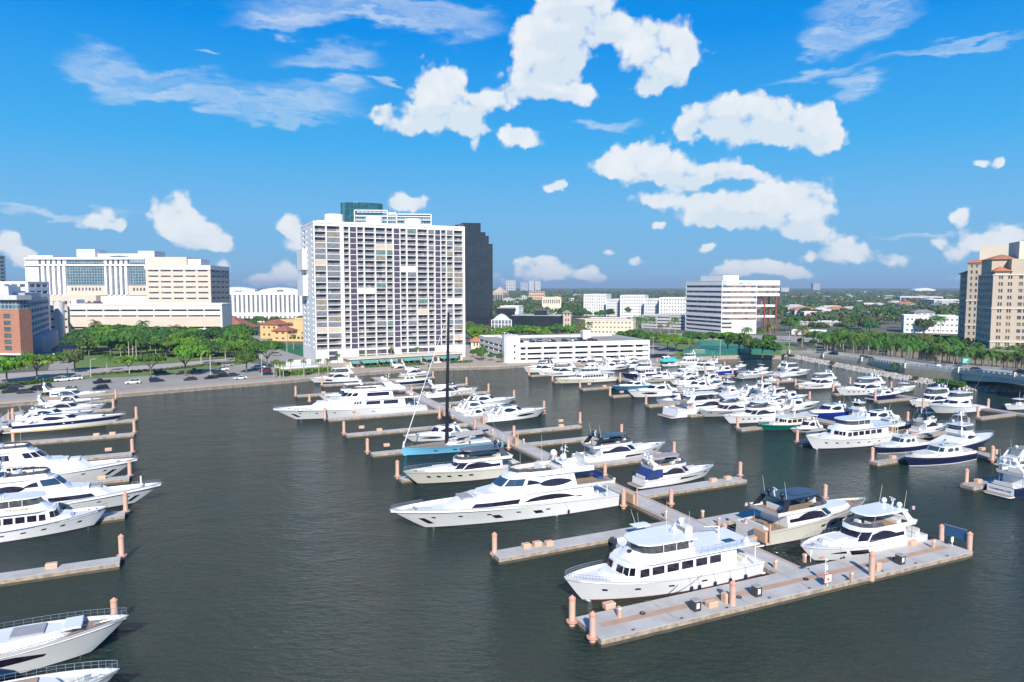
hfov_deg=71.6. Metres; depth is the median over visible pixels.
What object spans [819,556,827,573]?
camera post
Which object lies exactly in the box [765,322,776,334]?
palm tree
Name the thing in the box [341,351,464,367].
restaurant
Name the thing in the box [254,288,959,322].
canopy
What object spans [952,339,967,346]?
palm tree
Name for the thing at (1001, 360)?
palm tree
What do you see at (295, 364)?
pool terrace
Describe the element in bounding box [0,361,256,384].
median lawn
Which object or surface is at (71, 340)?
shade tree
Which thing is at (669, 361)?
console boat
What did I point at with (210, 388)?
seawall
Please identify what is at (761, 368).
console boat
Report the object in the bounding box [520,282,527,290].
distant tower
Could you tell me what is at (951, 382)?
shrub
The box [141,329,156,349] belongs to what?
shade tree
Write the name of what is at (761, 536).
enclosure door
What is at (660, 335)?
shade tree
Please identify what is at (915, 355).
garden wall
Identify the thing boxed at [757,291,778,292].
strip window
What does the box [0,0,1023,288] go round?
sky
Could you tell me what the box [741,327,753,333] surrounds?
palm tree
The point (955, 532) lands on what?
banner
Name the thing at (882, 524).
motor yacht
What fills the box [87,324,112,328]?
shade tree
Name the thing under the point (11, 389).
sport utility car
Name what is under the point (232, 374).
sedan
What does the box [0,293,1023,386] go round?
ground
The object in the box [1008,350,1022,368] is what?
palm tree
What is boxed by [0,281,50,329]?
white block
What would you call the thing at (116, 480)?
finger dock
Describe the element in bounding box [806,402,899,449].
trawler yacht
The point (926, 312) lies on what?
suburban house
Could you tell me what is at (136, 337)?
palm tree
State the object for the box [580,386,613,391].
finger dock
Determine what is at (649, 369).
trawler yacht
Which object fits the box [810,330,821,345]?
palm tree
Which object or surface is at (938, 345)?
palm tree
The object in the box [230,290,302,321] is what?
federal building
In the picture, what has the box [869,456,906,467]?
finger dock
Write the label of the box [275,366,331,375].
hedge
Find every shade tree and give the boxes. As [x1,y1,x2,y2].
[0,356,25,382]
[15,353,61,378]
[58,337,82,348]
[60,349,85,370]
[61,333,85,348]
[64,328,86,334]
[75,336,104,355]
[78,327,103,333]
[86,333,103,349]
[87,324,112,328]
[90,327,119,345]
[93,332,127,354]
[107,337,136,354]
[113,323,129,328]
[114,355,136,373]
[116,333,133,351]
[125,324,151,330]
[129,333,152,354]
[137,353,166,376]
[138,332,157,353]
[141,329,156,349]
[144,336,173,357]
[151,344,171,349]
[154,329,183,351]
[157,326,186,330]
[161,336,200,345]
[165,333,187,338]
[168,343,184,357]
[173,343,210,375]
[177,327,202,331]
[184,334,209,339]
[194,326,230,339]
[199,340,213,357]
[206,340,223,356]
[213,334,238,351]
[213,338,225,354]
[219,346,238,357]
[222,339,250,353]
[224,323,254,331]
[229,332,253,340]
[234,325,257,335]
[235,349,259,372]
[238,337,259,342]
[243,340,285,366]
[257,316,267,322]
[269,316,279,319]
[465,321,474,325]
[465,326,482,337]
[470,332,483,337]
[474,324,492,328]
[475,347,479,359]
[478,351,483,356]
[480,346,487,359]
[483,331,503,334]
[491,326,515,334]
[496,353,502,358]
[507,325,525,334]
[522,325,541,333]
[532,305,543,309]
[532,327,551,334]
[546,325,570,333]
[558,308,570,311]
[561,325,578,333]
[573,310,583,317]
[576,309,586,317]
[577,327,591,332]
[594,312,605,316]
[606,310,614,316]
[622,329,642,337]
[636,331,655,339]
[651,333,680,349]
[658,336,694,350]
[681,331,697,338]
[694,333,707,339]
[705,332,718,339]
[718,331,733,348]
[724,333,751,354]
[743,337,757,355]
[745,338,776,357]
[762,335,776,339]
[766,342,781,357]
[780,318,798,330]
[787,315,802,320]
[798,307,810,311]
[803,315,817,321]
[804,331,817,337]
[808,339,817,346]
[812,322,830,327]
[836,321,855,327]
[838,317,850,321]
[852,318,863,330]
[857,317,874,330]
[861,320,880,329]
[875,309,886,313]
[886,308,902,320]
[895,314,901,321]
[915,318,935,332]
[932,335,945,340]
[935,309,952,314]
[946,335,959,340]
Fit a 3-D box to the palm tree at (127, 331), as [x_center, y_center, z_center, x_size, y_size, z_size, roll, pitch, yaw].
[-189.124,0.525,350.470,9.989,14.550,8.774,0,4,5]
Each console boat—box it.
[609,511,650,548]
[659,358,677,365]
[733,359,746,367]
[752,364,768,370]
[764,372,779,381]
[890,377,915,391]
[1004,396,1023,409]
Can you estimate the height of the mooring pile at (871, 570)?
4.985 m
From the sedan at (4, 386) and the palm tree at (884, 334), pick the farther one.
the palm tree at (884, 334)
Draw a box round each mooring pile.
[11,408,13,418]
[11,432,14,441]
[110,597,117,614]
[112,399,115,409]
[116,534,126,561]
[122,492,129,515]
[127,460,133,478]
[129,438,135,454]
[132,421,136,434]
[134,407,138,420]
[323,407,326,420]
[341,421,346,435]
[365,438,369,454]
[394,460,400,479]
[437,407,441,419]
[490,532,496,558]
[506,437,510,450]
[566,595,577,628]
[586,611,597,644]
[603,462,607,476]
[620,488,626,509]
[667,488,674,507]
[671,441,676,452]
[729,580,736,605]
[735,416,739,427]
[737,461,743,477]
[794,430,798,441]
[821,484,828,498]
[868,551,875,583]
[869,447,874,460]
[905,411,909,421]
[921,398,925,408]
[938,524,943,541]
[962,468,968,482]
[966,531,972,550]
[975,406,979,416]
[989,445,995,463]
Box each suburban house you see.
[501,298,514,301]
[783,304,805,312]
[789,307,814,314]
[799,311,822,316]
[815,308,830,310]
[827,306,848,309]
[895,301,915,306]
[909,310,934,314]
[935,300,958,304]
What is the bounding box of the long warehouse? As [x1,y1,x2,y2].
[896,296,942,299]
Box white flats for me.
[901,314,957,333]
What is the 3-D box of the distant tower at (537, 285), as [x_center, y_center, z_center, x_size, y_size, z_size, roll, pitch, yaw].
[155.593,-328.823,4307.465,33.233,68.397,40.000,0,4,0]
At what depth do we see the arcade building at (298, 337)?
450.79 m
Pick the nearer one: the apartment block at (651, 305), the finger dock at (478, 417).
the finger dock at (478, 417)
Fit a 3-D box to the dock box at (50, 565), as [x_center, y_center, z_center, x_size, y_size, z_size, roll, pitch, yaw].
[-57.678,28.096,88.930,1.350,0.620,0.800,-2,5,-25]
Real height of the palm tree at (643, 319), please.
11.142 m
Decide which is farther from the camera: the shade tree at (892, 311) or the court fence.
the shade tree at (892, 311)
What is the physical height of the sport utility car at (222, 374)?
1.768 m
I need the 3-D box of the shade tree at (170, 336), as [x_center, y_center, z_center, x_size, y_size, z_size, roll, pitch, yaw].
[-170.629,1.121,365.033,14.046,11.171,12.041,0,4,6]
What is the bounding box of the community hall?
[280,318,302,333]
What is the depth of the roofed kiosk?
396.34 m
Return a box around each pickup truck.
[53,376,71,381]
[92,378,110,383]
[187,368,202,372]
[213,366,228,370]
[250,364,264,368]
[925,362,940,366]
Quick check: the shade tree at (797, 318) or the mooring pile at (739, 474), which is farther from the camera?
the shade tree at (797, 318)
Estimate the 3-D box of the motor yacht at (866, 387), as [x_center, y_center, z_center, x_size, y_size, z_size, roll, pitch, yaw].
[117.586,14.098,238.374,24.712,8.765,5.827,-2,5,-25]
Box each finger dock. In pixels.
[0,556,120,586]
[2,432,133,445]
[3,418,135,430]
[30,408,112,414]
[34,399,114,407]
[68,475,129,485]
[81,452,131,461]
[95,511,125,523]
[297,390,395,397]
[322,381,379,387]
[327,410,437,422]
[345,423,467,438]
[370,449,402,457]
[387,376,434,381]
[398,460,543,483]
[405,383,467,389]
[423,391,489,396]
[440,399,514,405]
[471,411,545,419]
[491,521,673,564]
[504,425,581,435]
[528,436,623,447]
[529,374,551,377]
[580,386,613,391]
[590,455,677,469]
[610,394,633,398]
[634,476,746,499]
[642,375,734,382]
[646,402,680,408]
[687,413,703,417]
[696,498,826,527]
[712,385,778,392]
[736,426,762,432]
[764,380,794,384]
[795,440,811,446]
[832,393,843,396]
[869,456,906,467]
[874,397,912,403]
[917,430,973,438]
[922,408,934,411]
[960,476,1002,491]
[975,413,1015,421]
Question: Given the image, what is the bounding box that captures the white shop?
[792,329,826,334]
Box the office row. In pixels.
[799,320,840,325]
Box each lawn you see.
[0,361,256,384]
[75,339,269,367]
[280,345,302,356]
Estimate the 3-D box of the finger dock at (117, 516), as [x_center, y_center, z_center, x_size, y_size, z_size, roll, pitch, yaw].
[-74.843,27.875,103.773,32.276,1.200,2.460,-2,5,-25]
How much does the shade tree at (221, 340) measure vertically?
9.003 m
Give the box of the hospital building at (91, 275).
[24,249,164,304]
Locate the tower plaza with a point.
(480, 360)
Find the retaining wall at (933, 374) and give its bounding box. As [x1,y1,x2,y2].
[784,354,956,379]
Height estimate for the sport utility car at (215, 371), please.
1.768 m
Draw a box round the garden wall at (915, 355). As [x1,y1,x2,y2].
[888,347,1023,367]
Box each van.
[42,351,54,355]
[816,348,826,352]
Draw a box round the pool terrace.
[275,359,319,368]
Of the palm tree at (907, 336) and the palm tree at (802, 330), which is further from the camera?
the palm tree at (802, 330)
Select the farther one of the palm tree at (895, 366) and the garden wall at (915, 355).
the garden wall at (915, 355)
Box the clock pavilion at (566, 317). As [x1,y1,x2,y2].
[561,310,571,332]
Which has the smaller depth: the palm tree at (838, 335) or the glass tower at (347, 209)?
the palm tree at (838, 335)
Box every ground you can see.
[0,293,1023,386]
[653,340,799,358]
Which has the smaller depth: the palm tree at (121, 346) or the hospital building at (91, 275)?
the palm tree at (121, 346)
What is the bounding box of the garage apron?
[567,345,681,362]
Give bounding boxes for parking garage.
[496,330,649,362]
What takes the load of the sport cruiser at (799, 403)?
on the water
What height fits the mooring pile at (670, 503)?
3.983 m
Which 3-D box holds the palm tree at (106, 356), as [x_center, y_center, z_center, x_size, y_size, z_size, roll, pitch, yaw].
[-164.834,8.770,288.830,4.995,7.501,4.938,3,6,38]
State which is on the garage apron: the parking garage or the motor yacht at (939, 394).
the parking garage
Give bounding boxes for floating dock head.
[575,539,972,647]
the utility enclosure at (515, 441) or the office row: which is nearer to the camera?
the utility enclosure at (515, 441)
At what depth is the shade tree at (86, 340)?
350.61 m
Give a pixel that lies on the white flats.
(909, 325)
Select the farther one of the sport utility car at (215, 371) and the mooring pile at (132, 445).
the sport utility car at (215, 371)
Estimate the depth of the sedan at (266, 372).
278.18 m
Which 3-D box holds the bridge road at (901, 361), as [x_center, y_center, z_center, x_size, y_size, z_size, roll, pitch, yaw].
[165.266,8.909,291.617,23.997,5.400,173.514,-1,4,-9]
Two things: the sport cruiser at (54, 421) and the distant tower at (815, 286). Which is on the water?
the sport cruiser at (54, 421)
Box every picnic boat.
[393,373,432,384]
[873,430,927,453]
[880,415,911,430]
[904,438,977,465]
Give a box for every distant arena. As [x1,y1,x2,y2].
[230,287,258,290]
[260,287,297,290]
[909,288,935,290]
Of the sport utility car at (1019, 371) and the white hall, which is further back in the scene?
the white hall
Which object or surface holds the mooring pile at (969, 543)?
in the water
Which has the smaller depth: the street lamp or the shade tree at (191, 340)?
the street lamp
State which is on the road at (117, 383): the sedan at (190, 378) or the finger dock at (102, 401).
the sedan at (190, 378)
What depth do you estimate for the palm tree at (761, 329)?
421.55 m
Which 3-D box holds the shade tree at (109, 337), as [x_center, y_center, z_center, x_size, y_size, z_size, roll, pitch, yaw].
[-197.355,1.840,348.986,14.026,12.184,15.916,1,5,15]
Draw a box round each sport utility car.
[1,387,18,393]
[27,385,42,390]
[68,374,82,379]
[91,384,108,389]
[125,378,139,383]
[149,377,163,381]
[153,369,166,373]
[212,369,225,373]
[215,372,227,376]
[221,362,233,366]
[258,367,271,371]
[828,351,837,354]
[1013,369,1023,373]
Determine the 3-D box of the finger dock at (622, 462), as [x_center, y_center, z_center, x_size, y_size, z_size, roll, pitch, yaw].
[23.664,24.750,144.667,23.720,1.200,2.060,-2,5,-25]
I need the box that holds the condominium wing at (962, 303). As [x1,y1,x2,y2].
[958,271,967,337]
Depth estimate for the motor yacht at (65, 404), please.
201.31 m
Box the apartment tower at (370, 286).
[297,214,464,363]
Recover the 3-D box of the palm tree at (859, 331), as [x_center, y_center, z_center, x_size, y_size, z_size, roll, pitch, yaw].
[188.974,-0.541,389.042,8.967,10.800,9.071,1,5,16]
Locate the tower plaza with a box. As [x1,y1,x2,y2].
[304,345,506,375]
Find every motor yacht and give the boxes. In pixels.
[0,434,136,480]
[0,446,161,509]
[0,608,127,679]
[0,660,119,681]
[31,393,105,412]
[37,382,107,396]
[273,374,432,419]
[309,361,361,382]
[319,377,362,399]
[389,444,621,527]
[390,359,409,368]
[397,363,432,376]
[403,435,518,483]
[422,379,477,398]
[523,356,556,368]
[525,357,554,372]
[538,360,578,375]
[572,424,664,462]
[573,354,590,362]
[600,350,623,362]
[621,354,649,367]
[627,445,713,488]
[656,384,694,403]
[657,388,753,418]
[668,361,698,376]
[670,364,698,383]
[673,367,700,385]
[684,356,719,370]
[699,386,749,416]
[701,368,722,387]
[723,391,783,423]
[736,482,865,546]
[749,380,773,399]
[758,381,799,403]
[760,390,794,411]
[773,357,810,376]
[797,369,840,388]
[801,489,927,561]
[836,373,889,395]
[909,379,949,406]
[909,403,947,433]
[983,455,1023,498]
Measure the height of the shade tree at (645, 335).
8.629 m
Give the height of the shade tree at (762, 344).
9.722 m
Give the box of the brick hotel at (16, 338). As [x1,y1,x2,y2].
[0,295,32,357]
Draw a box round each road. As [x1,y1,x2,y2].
[0,353,265,382]
[0,363,317,399]
[791,350,1023,375]
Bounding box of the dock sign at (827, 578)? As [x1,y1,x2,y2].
[824,573,831,585]
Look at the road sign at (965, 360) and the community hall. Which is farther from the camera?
the community hall
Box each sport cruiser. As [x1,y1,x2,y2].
[1,411,125,433]
[15,407,93,420]
[43,393,102,406]
[403,420,475,441]
[452,399,505,412]
[460,392,515,405]
[462,401,496,416]
[478,402,545,422]
[600,361,630,370]
[612,376,649,389]
[628,382,677,397]
[647,369,675,379]
[676,378,717,390]
[701,372,722,380]
[712,364,742,374]
[734,370,773,378]
[738,384,757,395]
[782,397,819,410]
[786,390,807,398]
[790,414,825,432]
[799,401,852,418]
[864,388,904,399]
[864,407,901,420]
[993,445,1023,466]
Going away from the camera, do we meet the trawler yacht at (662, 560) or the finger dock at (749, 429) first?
the trawler yacht at (662, 560)
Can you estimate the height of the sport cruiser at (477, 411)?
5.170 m
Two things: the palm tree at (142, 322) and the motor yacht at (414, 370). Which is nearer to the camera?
the motor yacht at (414, 370)
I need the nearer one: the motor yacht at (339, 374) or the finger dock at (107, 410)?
the finger dock at (107, 410)
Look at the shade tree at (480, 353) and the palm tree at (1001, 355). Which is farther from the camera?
the shade tree at (480, 353)
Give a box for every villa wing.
[258,319,289,338]
[271,326,297,340]
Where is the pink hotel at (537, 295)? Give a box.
[529,291,544,299]
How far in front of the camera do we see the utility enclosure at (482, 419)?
183.03 m
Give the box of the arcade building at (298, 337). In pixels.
[288,334,302,340]
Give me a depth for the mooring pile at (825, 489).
119.39 m
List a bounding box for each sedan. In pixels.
[0,385,10,388]
[9,383,22,387]
[16,389,33,393]
[174,370,187,374]
[183,376,196,380]
[203,375,217,378]
[228,372,239,376]
[233,375,246,379]
[262,371,274,374]
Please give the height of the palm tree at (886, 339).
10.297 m
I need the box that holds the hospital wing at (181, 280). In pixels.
[144,257,229,302]
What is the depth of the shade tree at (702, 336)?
420.89 m
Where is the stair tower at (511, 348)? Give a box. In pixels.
[502,334,519,362]
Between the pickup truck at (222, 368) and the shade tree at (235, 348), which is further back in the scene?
the shade tree at (235, 348)
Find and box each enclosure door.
[626,493,632,502]
[754,529,764,541]
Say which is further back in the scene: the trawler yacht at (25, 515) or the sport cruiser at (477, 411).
the sport cruiser at (477, 411)
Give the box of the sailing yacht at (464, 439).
[402,312,503,455]
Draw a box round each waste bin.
[690,597,701,611]
[751,583,762,596]
[895,553,905,564]
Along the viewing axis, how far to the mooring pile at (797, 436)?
162.34 m
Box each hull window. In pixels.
[0,654,45,667]
[423,437,441,438]
[850,549,869,554]
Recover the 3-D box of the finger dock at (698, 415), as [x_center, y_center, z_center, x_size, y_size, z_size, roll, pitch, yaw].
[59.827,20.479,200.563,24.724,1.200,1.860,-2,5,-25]
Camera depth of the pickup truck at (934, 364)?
277.69 m
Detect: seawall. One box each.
[0,365,583,407]
[655,355,780,366]
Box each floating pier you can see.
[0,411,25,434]
[371,377,801,574]
[609,375,999,462]
[735,371,1023,417]
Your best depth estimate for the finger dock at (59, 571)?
88.38 m
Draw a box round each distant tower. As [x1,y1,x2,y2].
[506,280,515,290]
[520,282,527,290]
[529,281,533,290]
[535,281,540,290]
[780,288,788,291]
[811,283,819,289]
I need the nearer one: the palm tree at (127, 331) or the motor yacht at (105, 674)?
the motor yacht at (105, 674)
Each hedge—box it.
[0,375,72,384]
[91,360,234,375]
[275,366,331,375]
[365,362,424,367]
[450,360,472,362]
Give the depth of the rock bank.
251.80 m
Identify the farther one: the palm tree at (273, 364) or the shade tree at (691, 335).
the shade tree at (691, 335)
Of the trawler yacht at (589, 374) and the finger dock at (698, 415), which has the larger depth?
the trawler yacht at (589, 374)
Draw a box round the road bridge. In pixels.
[956,371,1023,384]
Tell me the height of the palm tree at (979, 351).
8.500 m
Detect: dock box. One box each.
[45,561,57,569]
[97,475,105,479]
[521,542,530,548]
[532,540,541,546]
[544,540,553,546]
[602,600,615,609]
[704,599,717,608]
[709,477,716,481]
[721,591,729,603]
[723,475,731,479]
[747,535,756,540]
[875,561,881,571]
[907,539,917,545]
[974,478,981,482]
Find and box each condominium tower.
[354,210,431,224]
[964,245,1008,344]
[974,241,1023,350]
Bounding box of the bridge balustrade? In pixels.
[780,349,1023,377]
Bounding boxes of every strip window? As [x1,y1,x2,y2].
[757,285,778,287]
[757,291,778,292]
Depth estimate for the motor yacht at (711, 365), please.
305.82 m
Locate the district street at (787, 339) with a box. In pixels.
[470,332,846,342]
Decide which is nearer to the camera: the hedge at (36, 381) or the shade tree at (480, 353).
the hedge at (36, 381)
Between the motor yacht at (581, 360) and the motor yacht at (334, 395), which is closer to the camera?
the motor yacht at (334, 395)
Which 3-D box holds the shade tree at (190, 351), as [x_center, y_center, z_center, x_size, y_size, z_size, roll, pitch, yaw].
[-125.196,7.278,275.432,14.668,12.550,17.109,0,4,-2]
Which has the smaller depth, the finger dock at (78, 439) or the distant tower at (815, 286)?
the finger dock at (78, 439)
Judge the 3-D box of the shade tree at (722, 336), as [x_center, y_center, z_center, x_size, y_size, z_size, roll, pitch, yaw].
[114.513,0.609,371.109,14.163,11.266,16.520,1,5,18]
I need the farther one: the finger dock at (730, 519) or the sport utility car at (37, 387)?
the sport utility car at (37, 387)
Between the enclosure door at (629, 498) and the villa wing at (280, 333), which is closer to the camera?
the enclosure door at (629, 498)
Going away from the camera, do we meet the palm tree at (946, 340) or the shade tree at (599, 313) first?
the palm tree at (946, 340)
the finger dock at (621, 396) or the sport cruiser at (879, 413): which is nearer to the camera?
the sport cruiser at (879, 413)
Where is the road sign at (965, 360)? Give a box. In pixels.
[962,358,969,366]
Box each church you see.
[232,316,258,332]
[493,287,508,300]
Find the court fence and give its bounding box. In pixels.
[683,340,777,355]
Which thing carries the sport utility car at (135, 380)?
on the road at (117, 383)
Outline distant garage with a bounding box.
[923,299,958,302]
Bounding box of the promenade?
[0,362,654,403]
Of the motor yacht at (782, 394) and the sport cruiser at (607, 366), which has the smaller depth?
the motor yacht at (782, 394)
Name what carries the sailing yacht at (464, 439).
on the water
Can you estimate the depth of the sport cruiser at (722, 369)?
294.27 m
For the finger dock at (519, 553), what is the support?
on the water
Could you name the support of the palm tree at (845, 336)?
on the ground at (889, 325)
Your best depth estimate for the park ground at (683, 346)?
411.06 m
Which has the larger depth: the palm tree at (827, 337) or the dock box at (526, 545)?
the palm tree at (827, 337)
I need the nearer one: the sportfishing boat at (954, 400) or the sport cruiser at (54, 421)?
the sport cruiser at (54, 421)
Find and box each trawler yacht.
[0,490,107,542]
[555,360,616,383]
[564,506,765,600]
[622,359,660,377]
[673,350,702,365]
[759,407,819,429]
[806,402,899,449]
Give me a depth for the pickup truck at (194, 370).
286.27 m
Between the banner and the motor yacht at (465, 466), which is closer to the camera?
the banner
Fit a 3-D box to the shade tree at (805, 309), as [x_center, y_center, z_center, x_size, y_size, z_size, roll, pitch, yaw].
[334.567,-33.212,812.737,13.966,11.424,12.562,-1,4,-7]
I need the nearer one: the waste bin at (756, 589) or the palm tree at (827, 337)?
the waste bin at (756, 589)
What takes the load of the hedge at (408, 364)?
on the tower plaza
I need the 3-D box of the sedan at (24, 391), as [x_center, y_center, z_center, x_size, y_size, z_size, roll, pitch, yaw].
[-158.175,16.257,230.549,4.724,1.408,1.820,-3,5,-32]
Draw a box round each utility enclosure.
[480,416,485,423]
[513,437,518,445]
[626,489,637,504]
[753,525,770,543]
[888,425,895,432]
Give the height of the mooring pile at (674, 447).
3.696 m
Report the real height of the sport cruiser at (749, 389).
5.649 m
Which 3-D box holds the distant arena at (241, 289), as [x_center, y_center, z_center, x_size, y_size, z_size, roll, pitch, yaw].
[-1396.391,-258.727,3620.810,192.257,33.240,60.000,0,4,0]
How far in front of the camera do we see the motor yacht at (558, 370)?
286.95 m
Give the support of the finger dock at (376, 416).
on the water
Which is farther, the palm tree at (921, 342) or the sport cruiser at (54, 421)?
the palm tree at (921, 342)
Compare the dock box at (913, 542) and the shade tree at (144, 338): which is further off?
the shade tree at (144, 338)
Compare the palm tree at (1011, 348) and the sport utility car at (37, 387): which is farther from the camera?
the palm tree at (1011, 348)
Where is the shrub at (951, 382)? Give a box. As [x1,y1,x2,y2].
[933,378,966,386]
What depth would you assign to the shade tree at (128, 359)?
279.48 m
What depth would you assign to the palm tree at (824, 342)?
368.03 m
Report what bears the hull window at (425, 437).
in the sport cruiser at (436, 433)
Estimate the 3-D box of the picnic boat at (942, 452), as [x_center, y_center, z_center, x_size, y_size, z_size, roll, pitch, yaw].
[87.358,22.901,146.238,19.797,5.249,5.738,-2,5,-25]
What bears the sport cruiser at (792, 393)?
on the water
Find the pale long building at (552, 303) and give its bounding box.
[542,297,560,313]
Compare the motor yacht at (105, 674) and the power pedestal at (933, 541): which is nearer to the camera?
the motor yacht at (105, 674)
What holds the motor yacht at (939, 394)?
on the water
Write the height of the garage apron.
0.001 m
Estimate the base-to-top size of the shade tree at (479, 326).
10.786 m
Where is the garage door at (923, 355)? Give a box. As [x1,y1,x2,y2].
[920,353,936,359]
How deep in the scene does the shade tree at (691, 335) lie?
420.91 m
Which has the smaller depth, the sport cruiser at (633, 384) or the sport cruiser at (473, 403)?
the sport cruiser at (473, 403)
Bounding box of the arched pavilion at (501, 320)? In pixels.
[491,314,511,334]
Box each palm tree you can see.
[60,353,74,373]
[88,319,101,327]
[99,354,112,371]
[115,344,125,356]
[117,327,138,349]
[124,335,138,355]
[127,334,145,355]
[134,320,149,326]
[148,335,159,352]
[167,324,181,330]
[174,330,188,337]
[205,345,217,366]
[219,343,229,360]
[223,328,237,356]
[270,361,276,377]
[276,362,283,377]
[280,361,285,377]
[287,359,293,375]
[299,359,306,376]
[315,358,322,376]
[324,358,330,374]
[480,325,490,331]
[633,316,641,328]
[639,317,646,323]
[646,317,656,322]
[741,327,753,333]
[757,327,765,339]
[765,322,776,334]
[790,321,800,337]
[795,326,811,346]
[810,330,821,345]
[817,332,835,350]
[817,333,830,348]
[828,332,843,350]
[829,332,847,351]
[833,328,849,351]
[838,333,859,352]
[847,336,861,352]
[849,332,867,353]
[853,330,864,349]
[857,340,867,353]
[858,336,871,353]
[862,333,878,350]
[863,338,874,354]
[866,330,877,348]
[871,331,885,338]
[871,339,885,355]
[876,332,890,350]
[876,337,892,355]
[883,341,897,356]
[884,342,902,356]
[889,334,903,340]
[891,363,898,371]
[894,338,908,357]
[895,341,908,357]
[898,333,917,341]
[898,342,915,357]
[902,342,916,358]
[912,343,925,359]
[914,340,927,359]
[918,333,930,338]
[918,345,936,360]
[919,346,933,360]
[922,336,937,342]
[928,315,938,332]
[930,343,948,362]
[932,343,950,362]
[934,316,947,334]
[936,336,955,345]
[942,346,956,363]
[943,346,954,363]
[949,345,960,363]
[951,343,967,363]
[951,346,970,364]
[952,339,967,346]
[958,337,972,345]
[958,348,976,364]
[968,345,985,365]
[969,351,982,365]
[971,342,987,347]
[976,349,990,365]
[978,349,998,365]
[990,351,1006,366]
[993,346,1005,349]
[995,353,1007,366]
[1000,351,1016,367]
[1002,352,1022,367]
[1004,345,1019,350]
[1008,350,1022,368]
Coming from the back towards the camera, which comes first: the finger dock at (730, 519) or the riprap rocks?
the riprap rocks
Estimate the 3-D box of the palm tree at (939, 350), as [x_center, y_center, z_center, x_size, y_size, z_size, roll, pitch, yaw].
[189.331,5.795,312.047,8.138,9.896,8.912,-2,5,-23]
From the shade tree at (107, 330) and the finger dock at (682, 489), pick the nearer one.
the finger dock at (682, 489)
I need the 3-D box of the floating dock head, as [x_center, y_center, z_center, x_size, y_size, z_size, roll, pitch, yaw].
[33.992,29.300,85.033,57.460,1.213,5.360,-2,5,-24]
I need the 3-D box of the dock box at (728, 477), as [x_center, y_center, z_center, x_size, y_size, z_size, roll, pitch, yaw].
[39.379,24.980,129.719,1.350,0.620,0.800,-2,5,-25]
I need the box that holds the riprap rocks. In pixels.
[783,354,1023,392]
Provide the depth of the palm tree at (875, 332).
385.30 m
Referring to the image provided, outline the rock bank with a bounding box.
[800,355,1021,391]
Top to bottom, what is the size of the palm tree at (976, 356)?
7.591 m
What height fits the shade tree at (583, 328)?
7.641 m
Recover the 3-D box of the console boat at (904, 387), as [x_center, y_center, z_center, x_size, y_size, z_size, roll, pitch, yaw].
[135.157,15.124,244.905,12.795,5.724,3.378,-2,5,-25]
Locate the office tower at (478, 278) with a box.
[454,223,492,333]
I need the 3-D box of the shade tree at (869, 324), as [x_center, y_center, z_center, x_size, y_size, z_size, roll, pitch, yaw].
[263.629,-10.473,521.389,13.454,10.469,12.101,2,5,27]
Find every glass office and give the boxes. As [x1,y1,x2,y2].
[497,307,514,318]
[511,310,572,332]
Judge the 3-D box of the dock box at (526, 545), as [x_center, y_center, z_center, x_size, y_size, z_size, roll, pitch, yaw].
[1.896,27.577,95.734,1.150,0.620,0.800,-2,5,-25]
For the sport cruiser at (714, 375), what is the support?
on the water
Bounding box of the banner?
[944,524,967,540]
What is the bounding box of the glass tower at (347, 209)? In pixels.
[341,202,382,221]
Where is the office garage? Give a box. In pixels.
[642,314,684,329]
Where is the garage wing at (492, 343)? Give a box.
[479,335,528,359]
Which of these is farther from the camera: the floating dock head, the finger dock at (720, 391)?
the finger dock at (720, 391)
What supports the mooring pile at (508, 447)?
in the water
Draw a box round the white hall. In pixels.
[500,305,522,313]
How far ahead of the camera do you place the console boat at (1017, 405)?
208.03 m
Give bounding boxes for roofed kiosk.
[469,337,478,348]
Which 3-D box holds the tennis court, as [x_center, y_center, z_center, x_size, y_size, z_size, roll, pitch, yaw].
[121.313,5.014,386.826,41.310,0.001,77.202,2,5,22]
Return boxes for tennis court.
[697,346,746,349]
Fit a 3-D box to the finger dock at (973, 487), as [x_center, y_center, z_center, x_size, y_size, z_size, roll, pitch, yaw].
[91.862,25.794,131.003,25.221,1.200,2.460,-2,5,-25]
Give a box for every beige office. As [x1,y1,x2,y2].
[575,318,616,331]
[585,317,635,333]
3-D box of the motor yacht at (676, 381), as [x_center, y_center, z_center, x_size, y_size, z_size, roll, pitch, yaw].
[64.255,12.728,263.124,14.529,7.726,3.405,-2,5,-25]
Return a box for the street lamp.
[1012,356,1016,378]
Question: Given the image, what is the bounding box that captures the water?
[0,356,1023,681]
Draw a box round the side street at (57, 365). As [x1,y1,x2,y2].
[48,344,74,369]
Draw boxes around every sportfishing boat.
[576,352,598,370]
[634,365,654,379]
[714,372,746,397]
[849,397,867,415]
[926,408,993,449]
[928,368,989,413]
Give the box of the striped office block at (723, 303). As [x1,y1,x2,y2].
[685,275,779,333]
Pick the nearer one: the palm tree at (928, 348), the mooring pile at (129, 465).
the mooring pile at (129, 465)
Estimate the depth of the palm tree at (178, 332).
354.28 m
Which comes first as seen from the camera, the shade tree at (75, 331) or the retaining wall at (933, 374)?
the retaining wall at (933, 374)
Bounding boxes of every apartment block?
[0,285,57,354]
[584,294,610,315]
[606,299,619,315]
[620,295,648,316]
[644,298,658,313]
[659,297,685,313]
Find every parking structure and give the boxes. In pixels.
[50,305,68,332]
[53,299,231,340]
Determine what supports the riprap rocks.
on the rock bank
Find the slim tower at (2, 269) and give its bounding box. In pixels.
[0,256,5,280]
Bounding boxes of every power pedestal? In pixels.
[617,606,621,617]
[773,559,777,568]
[802,553,806,562]
[849,571,853,580]
[931,539,935,547]
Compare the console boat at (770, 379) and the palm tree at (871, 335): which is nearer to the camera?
the console boat at (770, 379)

